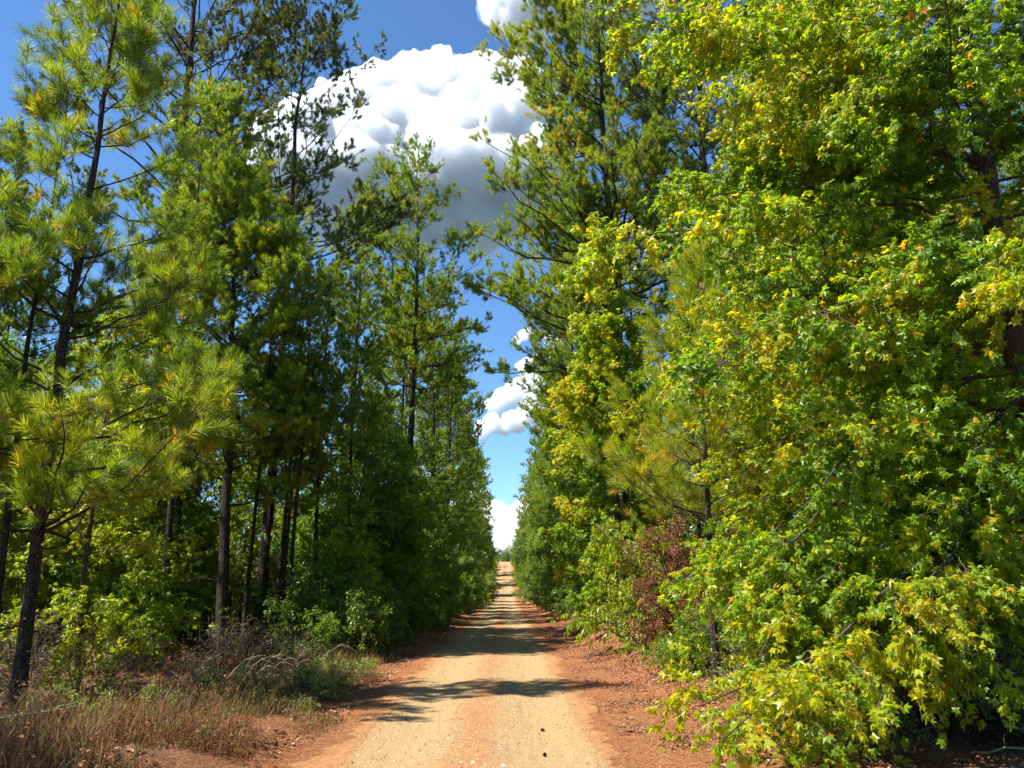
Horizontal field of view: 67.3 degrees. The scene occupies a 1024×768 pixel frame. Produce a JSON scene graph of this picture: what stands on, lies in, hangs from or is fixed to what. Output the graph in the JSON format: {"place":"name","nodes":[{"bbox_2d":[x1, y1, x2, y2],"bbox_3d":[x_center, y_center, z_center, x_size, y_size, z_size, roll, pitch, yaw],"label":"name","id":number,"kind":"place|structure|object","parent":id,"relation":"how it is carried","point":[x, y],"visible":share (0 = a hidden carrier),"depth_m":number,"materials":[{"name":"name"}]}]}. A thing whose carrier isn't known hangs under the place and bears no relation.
{"place":"outdoors","nodes":[
{"label":"outdoors","id":0,"kind":"place"},
{"bbox_2d":[287,562,619,767],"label":"dirt road","id":1,"kind":"structure","parent":0,"point":[503,612],"depth_m":11.18,"materials":[{"name":"soil"}]},
{"bbox_2d":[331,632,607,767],"bbox_3d":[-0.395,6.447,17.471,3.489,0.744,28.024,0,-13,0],"label":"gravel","id":2,"kind":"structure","parent":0,"point":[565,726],"depth_m":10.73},
{"bbox_2d":[0,561,1023,767],"bbox_3d":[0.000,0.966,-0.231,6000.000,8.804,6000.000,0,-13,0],"label":"ground","id":3,"kind":"structure","parent":0,"point":[536,616],"depth_m":10.04,"materials":[{"name":"soil"}]},
{"bbox_2d":[0,144,48,451],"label":"pine tree","id":4,"kind":"object","parent":3,"relation":"on","point":[12,402],"visible":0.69,"depth_m":11.37,"materials":[{"name":"green plant"}]},
{"bbox_2d":[0,115,54,387],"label":"pine tree","id":5,"kind":"object","parent":3,"relation":"on","point":[25,187],"visible":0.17,"depth_m":25.15,"materials":[{"name":"green plant"}]},
{"bbox_2d":[0,631,66,690],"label":"bare bush","id":6,"kind":"object","parent":3,"relation":"on","point":[31,675],"visible":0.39,"depth_m":14.12,"materials":[{"name":"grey plant"}]},
{"bbox_2d":[0,181,79,463],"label":"pine tree","id":7,"kind":"object","parent":3,"relation":"on","point":[27,305],"visible":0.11,"depth_m":24.44,"materials":[{"name":"green plant"}]},
{"bbox_2d":[0,327,81,608],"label":"understory tree","id":8,"kind":"object","parent":3,"relation":"on","point":[14,520],"visible":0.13,"depth_m":20.30,"materials":[{"name":"green plant"}]},
{"bbox_2d":[0,605,87,673],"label":"bare bush","id":9,"kind":"object","parent":3,"relation":"on","point":[33,641],"visible":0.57,"depth_m":15.70,"materials":[{"name":"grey plant"}]},
{"bbox_2d":[18,678,77,719],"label":"weed clump","id":10,"kind":"object","parent":3,"relation":"on","point":[60,689],"visible":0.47,"depth_m":10.25,"materials":[{"name":"green plant"}]},
{"bbox_2d":[0,391,112,625],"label":"understory tree","id":11,"kind":"object","parent":3,"relation":"on","point":[63,578],"visible":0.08,"depth_m":24.17,"materials":[{"name":"green plant"}]},
{"bbox_2d":[0,67,148,653],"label":"pine tree","id":12,"kind":"object","parent":3,"relation":"on","point":[50,280],"visible":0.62,"depth_m":13.19,"materials":[{"name":"green plant"}]},
{"bbox_2d":[4,594,161,709],"bbox_3d":[-7.042,4.530,12.598,1.643,2.136,2.258,-4,-14,15],"label":"leafy shrub","id":13,"kind":"object","parent":3,"relation":"on","point":[56,668],"visible":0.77,"depth_m":12.31,"materials":[{"name":"green plant"}]},
{"bbox_2d":[54,479,164,649],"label":"sweetgum sapling","id":14,"kind":"object","parent":3,"relation":"on","point":[98,586],"visible":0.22,"depth_m":21.56,"materials":[{"name":"green plant"}]},
{"bbox_2d":[0,296,229,667],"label":"sweetgum sapling","id":15,"kind":"object","parent":3,"relation":"on","point":[114,613],"visible":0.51,"depth_m":17.08,"materials":[{"name":"green plant"}]},
{"bbox_2d":[93,624,178,674],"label":"bare bush","id":16,"kind":"object","parent":3,"relation":"on","point":[132,662],"visible":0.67,"depth_m":15.71,"materials":[{"name":"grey plant"}]},
{"bbox_2d":[0,0,278,714],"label":"pine tree","id":17,"kind":"object","parent":3,"relation":"on","point":[176,383],"visible":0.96,"depth_m":12.82,"materials":[{"name":"green plant"}]},
{"bbox_2d":[95,530,187,669],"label":"sweetgum sapling","id":18,"kind":"object","parent":3,"relation":"on","point":[126,591],"visible":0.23,"depth_m":17.95,"materials":[{"name":"green plant"}]},
{"bbox_2d":[62,376,230,637],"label":"understory tree","id":19,"kind":"object","parent":3,"relation":"on","point":[194,518],"visible":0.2,"depth_m":22.92,"materials":[{"name":"green plant"}]},
{"bbox_2d":[103,549,208,639],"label":"roadside shrub","id":20,"kind":"object","parent":3,"relation":"on","point":[190,594],"visible":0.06,"depth_m":24.96,"materials":[{"name":"green plant"}]},
{"bbox_2d":[88,408,247,606],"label":"understory tree","id":21,"kind":"object","parent":3,"relation":"on","point":[238,523],"visible":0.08,"depth_m":26.36,"materials":[{"name":"green plant"}]},
{"bbox_2d":[104,76,269,624],"bbox_3d":[-9.092,-1.124,21.654,4.169,17.051,4.986,-2,-14,8],"label":"pine tree","id":22,"kind":"object","parent":3,"relation":"on","point":[228,313],"visible":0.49,"depth_m":21.83,"materials":[{"name":"green plant"}]},
{"bbox_2d":[77,70,301,635],"bbox_3d":[-10.205,-1.359,24.384,5.728,19.030,5.556,-2,-14,9],"label":"pine tree","id":23,"kind":"object","parent":3,"relation":"on","point":[219,128],"visible":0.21,"depth_m":24.68,"materials":[{"name":"green plant"}]},
{"bbox_2d":[23,0,365,589],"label":"pine tree","id":24,"kind":"object","parent":3,"relation":"on","point":[191,39],"visible":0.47,"depth_m":29.82,"materials":[{"name":"green plant"}]},
{"bbox_2d":[159,537,229,640],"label":"roadside shrub","id":25,"kind":"object","parent":3,"relation":"on","point":[208,600],"visible":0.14,"depth_m":27.25,"materials":[{"name":"green plant"}]},
{"bbox_2d":[0,542,400,767],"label":"dry grass","id":26,"kind":"structure","parent":3,"relation":"on","point":[30,738],"depth_m":7.65,"materials":[{"name":"plant"}]},
{"bbox_2d":[186,615,270,662],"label":"bare bush","id":27,"kind":"object","parent":3,"relation":"on","point":[221,639],"visible":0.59,"depth_m":19.20,"materials":[{"name":"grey plant"}]},
{"bbox_2d":[126,146,332,659],"bbox_3d":[-8.311,0.116,22.448,5.856,15.243,6.050,4,-14,-18],"label":"pine tree","id":28,"kind":"object","parent":3,"relation":"on","point":[278,239],"visible":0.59,"depth_m":21.97,"materials":[{"name":"green plant"}]},
{"bbox_2d":[193,414,293,631],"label":"understory tree","id":29,"kind":"object","parent":3,"relation":"on","point":[246,512],"visible":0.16,"depth_m":32.30,"materials":[{"name":"green plant"}]},
{"bbox_2d":[205,465,291,636],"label":"sweetgum sapling","id":30,"kind":"object","parent":3,"relation":"on","point":[244,555],"visible":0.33,"depth_m":31.26,"materials":[{"name":"green plant"}]},
{"bbox_2d":[222,620,290,664],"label":"bare bush","id":31,"kind":"object","parent":3,"relation":"on","point":[249,647],"visible":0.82,"depth_m":17.93,"materials":[{"name":"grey plant"}]},
{"bbox_2d":[205,251,325,653],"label":"pine tree","id":32,"kind":"object","parent":3,"relation":"on","point":[253,463],"visible":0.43,"depth_m":22.22,"materials":[{"name":"green plant"}]},
{"bbox_2d":[233,522,321,640],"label":"roadside shrub","id":33,"kind":"object","parent":3,"relation":"on","point":[273,553],"visible":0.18,"depth_m":26.01,"materials":[{"name":"green plant"}]},
{"bbox_2d":[226,225,331,642],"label":"pine tree","id":34,"kind":"object","parent":3,"relation":"on","point":[266,558],"visible":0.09,"depth_m":25.06,"materials":[{"name":"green plant"}]},
{"bbox_2d":[138,0,423,636],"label":"pine tree","id":35,"kind":"object","parent":3,"relation":"on","point":[295,118],"visible":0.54,"depth_m":31.76,"materials":[{"name":"green plant"}]},
{"bbox_2d":[237,511,324,643],"bbox_3d":[-7.452,7.108,28.293,4.995,4.999,4.141,5,-14,-20],"label":"roadside shrub","id":36,"kind":"object","parent":3,"relation":"on","point":[301,544],"visible":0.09,"depth_m":27.07,"materials":[{"name":"green plant"}]},
{"bbox_2d":[251,632,310,671],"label":"bare bush","id":37,"kind":"object","parent":3,"relation":"on","point":[288,660],"visible":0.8,"depth_m":17.12,"materials":[{"name":"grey plant"}]},
{"bbox_2d":[242,300,346,648],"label":"pine tree","id":38,"kind":"object","parent":3,"relation":"on","point":[303,508],"visible":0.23,"depth_m":22.83,"materials":[{"name":"green plant"}]},
{"bbox_2d":[237,231,351,642],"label":"pine tree","id":39,"kind":"object","parent":3,"relation":"on","point":[315,369],"visible":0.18,"depth_m":24.35,"materials":[{"name":"green plant"}]},
{"bbox_2d":[247,276,354,660],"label":"pine tree","id":40,"kind":"object","parent":3,"relation":"on","point":[325,456],"visible":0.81,"depth_m":22.25,"materials":[{"name":"green plant"}]},
{"bbox_2d":[287,656,327,693],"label":"weed clump","id":41,"kind":"object","parent":3,"relation":"on","point":[309,668],"visible":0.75,"depth_m":13.14,"materials":[{"name":"green plant"}]},
{"bbox_2d":[258,258,383,648],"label":"pine tree","id":42,"kind":"object","parent":3,"relation":"on","point":[345,340],"visible":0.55,"depth_m":23.81,"materials":[{"name":"green plant"}]},
{"bbox_2d":[243,551,409,663],"bbox_3d":[-4.892,6.060,20.386,4.426,3.199,3.871,2,-14,-10],"label":"roadside shrub","id":43,"kind":"object","parent":3,"relation":"on","point":[326,620],"visible":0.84,"depth_m":20.05,"materials":[{"name":"green plant"}]},
{"bbox_2d":[303,671,350,700],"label":"weed clump","id":44,"kind":"object","parent":3,"relation":"on","point":[331,688],"visible":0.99,"depth_m":12.50,"materials":[{"name":"green plant"}]},
{"bbox_2d":[280,551,413,650],"bbox_3d":[-4.896,6.618,22.992,4.426,3.199,3.871,7,-15,-28],"label":"roadside shrub","id":45,"kind":"object","parent":3,"relation":"on","point":[398,613],"visible":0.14,"depth_m":22.76,"materials":[{"name":"green plant"}]},
{"bbox_2d":[297,490,403,654],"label":"sweetgum sapling","id":46,"kind":"object","parent":3,"relation":"on","point":[360,551],"visible":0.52,"depth_m":21.59,"materials":[{"name":"green plant"}]},
{"bbox_2d":[298,265,407,585],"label":"pine tree","id":47,"kind":"object","parent":3,"relation":"on","point":[370,422],"visible":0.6,"depth_m":25.99,"materials":[{"name":"green plant"}]},
{"bbox_2d":[298,195,413,503],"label":"pine tree","id":48,"kind":"object","parent":3,"relation":"on","point":[385,299],"visible":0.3,"depth_m":41.41,"materials":[{"name":"green plant"}]},
{"bbox_2d":[294,389,436,633],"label":"broadleaf tree","id":49,"kind":"object","parent":3,"relation":"on","point":[372,462],"visible":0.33,"depth_m":26.55,"materials":[{"name":"green plant"}]},
{"bbox_2d":[309,501,436,643],"bbox_3d":[-4.755,6.342,26.141,4.249,5.129,5.125,4,-14,-18],"label":"roadside shrub","id":50,"kind":"object","parent":3,"relation":"on","point":[323,530],"visible":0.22,"depth_m":25.72,"materials":[{"name":"green plant"}]},
{"bbox_2d":[309,389,438,620],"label":"understory tree","id":51,"kind":"object","parent":3,"relation":"on","point":[403,459],"visible":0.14,"depth_m":31.86,"materials":[{"name":"green plant"}]},
{"bbox_2d":[352,263,454,508],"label":"pine tree","id":52,"kind":"object","parent":3,"relation":"on","point":[388,371],"visible":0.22,"depth_m":47.70,"materials":[{"name":"green plant"}]},
{"bbox_2d":[356,413,450,622],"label":"broadleaf tree","id":53,"kind":"object","parent":3,"relation":"on","point":[430,502],"visible":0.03,"depth_m":33.67,"materials":[{"name":"green plant"}]},
{"bbox_2d":[364,461,445,633],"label":"sweetgum sapling","id":54,"kind":"object","parent":3,"relation":"on","point":[415,524],"visible":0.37,"depth_m":26.60,"materials":[{"name":"green plant"}]},
{"bbox_2d":[362,291,458,450],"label":"pine tree","id":55,"kind":"object","parent":3,"relation":"on","point":[423,414],"visible":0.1,"depth_m":56.77,"materials":[{"name":"green plant"}]},
{"bbox_2d":[338,131,494,505],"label":"pine tree","id":56,"kind":"object","parent":3,"relation":"on","point":[415,368],"visible":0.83,"depth_m":42.84,"materials":[{"name":"green plant"}]},
{"bbox_2d":[386,467,454,589],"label":"understory tree","id":57,"kind":"object","parent":3,"relation":"on","point":[439,533],"visible":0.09,"depth_m":38.59,"materials":[{"name":"green plant"}]},
{"bbox_2d":[398,581,450,630],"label":"roadside shrub","id":58,"kind":"object","parent":3,"relation":"on","point":[440,622],"visible":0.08,"depth_m":31.24,"materials":[{"name":"green plant"}]},
{"bbox_2d":[392,440,471,617],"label":"broadleaf tree","id":59,"kind":"object","parent":3,"relation":"on","point":[432,465],"visible":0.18,"depth_m":45.43,"materials":[{"name":"green plant"}]},
{"bbox_2d":[389,267,493,563],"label":"pine tree","id":60,"kind":"object","parent":3,"relation":"on","point":[470,439],"visible":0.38,"depth_m":50.94,"materials":[{"name":"green plant"}]},
{"bbox_2d":[413,445,470,585],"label":"broadleaf tree","id":61,"kind":"object","parent":3,"relation":"on","point":[442,465],"visible":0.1,"depth_m":52.67,"materials":[{"name":"green plant"}]},
{"bbox_2d":[422,527,464,623],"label":"roadside shrub","id":62,"kind":"object","parent":3,"relation":"on","point":[451,578],"visible":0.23,"depth_m":37.30,"materials":[{"name":"green plant"}]},
{"bbox_2d":[415,361,483,515],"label":"pine tree","id":63,"kind":"object","parent":3,"relation":"on","point":[471,503],"visible":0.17,"depth_m":70.49,"materials":[{"name":"green plant"}]},
{"bbox_2d":[418,326,493,562],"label":"pine tree","id":64,"kind":"object","parent":3,"relation":"on","point":[471,383],"visible":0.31,"depth_m":60.24,"materials":[{"name":"green plant"}]},
{"bbox_2d":[439,470,479,608],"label":"broadleaf tree","id":65,"kind":"object","parent":3,"relation":"on","point":[469,567],"visible":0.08,"depth_m":58.96,"materials":[{"name":"green plant"}]},
{"bbox_2d":[447,418,494,535],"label":"pine tree","id":66,"kind":"object","parent":3,"relation":"on","point":[479,486],"visible":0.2,"depth_m":95.66,"materials":[{"name":"green plant"}]},
{"bbox_2d":[458,547,495,608],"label":"roadside shrub","id":67,"kind":"object","parent":3,"relation":"on","point":[474,583],"visible":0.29,"depth_m":65.97,"materials":[{"name":"green plant"}]},
{"bbox_2d":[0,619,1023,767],"bbox_3d":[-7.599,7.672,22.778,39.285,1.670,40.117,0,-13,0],"label":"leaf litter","id":68,"kind":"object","parent":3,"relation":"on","point":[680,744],"visible":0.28,"depth_m":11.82,"materials":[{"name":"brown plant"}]},
{"bbox_2d":[509,505,541,599],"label":"broadleaf tree","id":69,"kind":"object","parent":3,"relation":"on","point":[518,560],"visible":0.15,"depth_m":89.61,"materials":[{"name":"green plant"}]},
{"bbox_2d":[42,630,1018,767],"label":"pine straw","id":70,"kind":"object","parent":3,"relation":"on","point":[399,685],"visible":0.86,"depth_m":10.23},
{"bbox_2d":[518,475,552,590],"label":"broadleaf tree","id":71,"kind":"object","parent":3,"relation":"on","point":[528,535],"visible":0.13,"depth_m":76.17,"materials":[{"name":"green plant"}]},
{"bbox_2d":[512,466,559,607],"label":"broadleaf tree","id":72,"kind":"object","parent":3,"relation":"on","point":[525,550],"visible":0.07,"depth_m":64.48,"materials":[{"name":"green plant"}]},
{"bbox_2d":[516,377,566,523],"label":"pine tree","id":73,"kind":"object","parent":3,"relation":"on","point":[536,461],"visible":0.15,"depth_m":75.99,"materials":[{"name":"green plant"}]},
{"bbox_2d":[527,445,565,602],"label":"broadleaf tree","id":74,"kind":"object","parent":3,"relation":"on","point":[543,509],"visible":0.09,"depth_m":55.83,"materials":[{"name":"green plant"}]},
{"bbox_2d":[524,343,570,523],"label":"pine tree","id":75,"kind":"object","parent":3,"relation":"on","point":[531,442],"visible":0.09,"depth_m":65.16,"materials":[{"name":"green plant"}]},
{"bbox_2d":[74,604,1021,753],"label":"bank grass","id":76,"kind":"structure","parent":3,"relation":"on","point":[397,644],"depth_m":10.31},
{"bbox_2d":[523,455,583,613],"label":"broadleaf tree","id":77,"kind":"object","parent":3,"relation":"on","point":[546,600],"visible":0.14,"depth_m":47.57,"materials":[{"name":"green plant"}]},
{"bbox_2d":[527,297,596,491],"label":"pine tree","id":78,"kind":"object","parent":3,"relation":"on","point":[541,470],"visible":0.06,"depth_m":54.57,"materials":[{"name":"green plant"}]},
{"bbox_2d":[503,285,624,474],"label":"pine tree","id":79,"kind":"object","parent":3,"relation":"on","point":[540,395],"visible":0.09,"depth_m":48.76,"materials":[{"name":"green plant"}]},
{"bbox_2d":[525,239,636,582],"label":"pine tree","id":80,"kind":"object","parent":3,"relation":"on","point":[544,390],"visible":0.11,"depth_m":42.00,"materials":[{"name":"green plant"}]},
{"bbox_2d":[551,410,612,618],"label":"sweetgum tree","id":81,"kind":"object","parent":3,"relation":"on","point":[568,576],"visible":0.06,"depth_m":41.19,"materials":[{"name":"green plant"}]},
{"bbox_2d":[546,423,640,619],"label":"broadleaf tree","id":82,"kind":"object","parent":3,"relation":"on","point":[576,587],"visible":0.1,"depth_m":34.80,"materials":[{"name":"green plant"}]},
{"bbox_2d":[459,0,756,617],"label":"pine tree","id":83,"kind":"object","parent":3,"relation":"on","point":[581,205],"visible":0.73,"depth_m":29.34,"materials":[{"name":"green plant"}]},
{"bbox_2d":[532,211,688,631],"bbox_3d":[3.268,0.945,24.345,4.913,13.790,5.060,4,-14,-17],"label":"sweetgum tree","id":84,"kind":"object","parent":3,"relation":"on","point":[585,394],"visible":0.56,"depth_m":23.95,"materials":[{"name":"green plant"}]},
{"bbox_2d":[523,14,699,520],"bbox_3d":[5.057,-3.804,35.322,9.738,28.107,9.973,-8,-16,31],"label":"pine tree","id":85,"kind":"object","parent":3,"relation":"on","point":[596,126],"visible":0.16,"depth_m":34.94,"materials":[{"name":"green plant"}]},
{"bbox_2d":[555,368,671,587],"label":"broadleaf tree","id":86,"kind":"object","parent":3,"relation":"on","point":[581,492],"visible":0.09,"depth_m":30.58,"materials":[{"name":"green plant"}]},
{"bbox_2d":[546,517,714,657],"bbox_3d":[3.637,5.426,20.321,4.260,3.964,4.030,11,-18,-39],"label":"drooping shrub","id":87,"kind":"object","parent":3,"relation":"on","point":[624,595],"visible":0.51,"depth_m":20.03,"materials":[{"name":"green plant"}]},
{"bbox_2d":[573,182,693,525],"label":"pine tree","id":88,"kind":"object","parent":3,"relation":"on","point":[635,274],"visible":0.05,"depth_m":40.00,"materials":[{"name":"green plant"}]},
{"bbox_2d":[606,335,765,626],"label":"young pine","id":89,"kind":"object","parent":3,"relation":"on","point":[662,510],"visible":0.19,"depth_m":18.80,"materials":[{"name":"green plant"}]},
{"bbox_2d":[638,603,737,685],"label":"roadside shrub","id":90,"kind":"object","parent":3,"relation":"on","point":[681,630],"visible":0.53,"depth_m":14.00,"materials":[{"name":"green plant"}]},
{"bbox_2d":[616,511,762,673],"bbox_3d":[3.872,4.446,16.050,3.280,3.546,3.796,-4,-14,16],"label":"rust shrub","id":91,"kind":"object","parent":3,"relation":"on","point":[667,614],"visible":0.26,"depth_m":16.11,"materials":[{"name":"red plant"}]},
{"bbox_2d":[574,0,805,619],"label":"pine tree","id":92,"kind":"object","parent":3,"relation":"on","point":[690,164],"visible":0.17,"depth_m":27.57,"materials":[{"name":"green plant"}]},
{"bbox_2d":[569,235,846,689],"bbox_3d":[3.506,1.045,12.983,4.218,7.816,4.160,12,-18,-42],"label":"young pine","id":93,"kind":"object","parent":3,"relation":"on","point":[653,482],"visible":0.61,"depth_m":12.88,"materials":[{"name":"green plant"}]},
{"bbox_2d":[625,198,824,637],"bbox_3d":[6.346,0.593,20.951,5.739,13.086,6.596,10,-17,-37],"label":"broadleaf tree","id":94,"kind":"object","parent":3,"relation":"on","point":[685,323],"visible":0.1,"depth_m":20.89,"materials":[{"name":"green plant"}]},
{"bbox_2d":[556,0,1023,767],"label":"sweetgum tree","id":95,"kind":"object","parent":3,"relation":"on","point":[876,98],"visible":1,"depth_m":7.91,"materials":[{"name":"green plant"}]},
{"bbox_2d":[695,553,896,697],"bbox_3d":[4.478,3.401,10.899,2.927,2.780,3.561,-12,-18,42],"label":"leaved shrub","id":96,"kind":"object","parent":3,"relation":"on","point":[733,648],"visible":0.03,"depth_m":10.84,"materials":[{"name":"green plant"}]},
{"bbox_2d":[656,0,1009,534],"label":"sweetgum tree","id":97,"kind":"object","parent":3,"relation":"on","point":[784,260],"visible":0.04,"depth_m":15.97,"materials":[{"name":"green plant"}]},
{"bbox_2d":[811,160,994,507],"bbox_3d":[10.255,0.130,19.381,5.826,13.286,6.697,-3,-14,13],"label":"broadleaf tree","id":98,"kind":"object","parent":3,"relation":"on","point":[940,234],"depth_m":19.17,"materials":[{"name":"green plant"}]},
{"bbox_2d":[808,559,1023,742],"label":"leaved shrub","id":99,"kind":"object","parent":3,"relation":"on","point":[898,690],"visible":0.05,"depth_m":8.80,"materials":[{"name":"green plant"}]},
{"bbox_2d":[867,210,1023,522],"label":"understory tree","id":100,"kind":"object","parent":3,"relation":"on","point":[968,231],"visible":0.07,"depth_m":14.89,"materials":[{"name":"green plant"}]},
{"bbox_2d":[882,530,1023,741],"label":"leaved shrub","id":101,"kind":"object","parent":3,"relation":"on","point":[1003,650],"visible":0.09,"depth_m":8.91,"materials":[{"name":"green plant"}]},
{"bbox_2d":[890,356,1023,620],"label":"broadleaf tree","id":102,"kind":"object","parent":3,"relation":"on","point":[1010,421],"visible":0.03,"depth_m":12.20,"materials":[{"name":"green plant"}]},
{"bbox_2d":[964,0,1023,222],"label":"pine tree","id":103,"kind":"object","parent":3,"relation":"on","point":[1014,159],"visible":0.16,"depth_m":20.11,"materials":[{"name":"green plant"}]},
{"bbox_2d":[0,0,1023,560],"label":"sky","id":104,"kind":"structure","parent":0,"point":[430,78],"materials":[{"name":"blue"}]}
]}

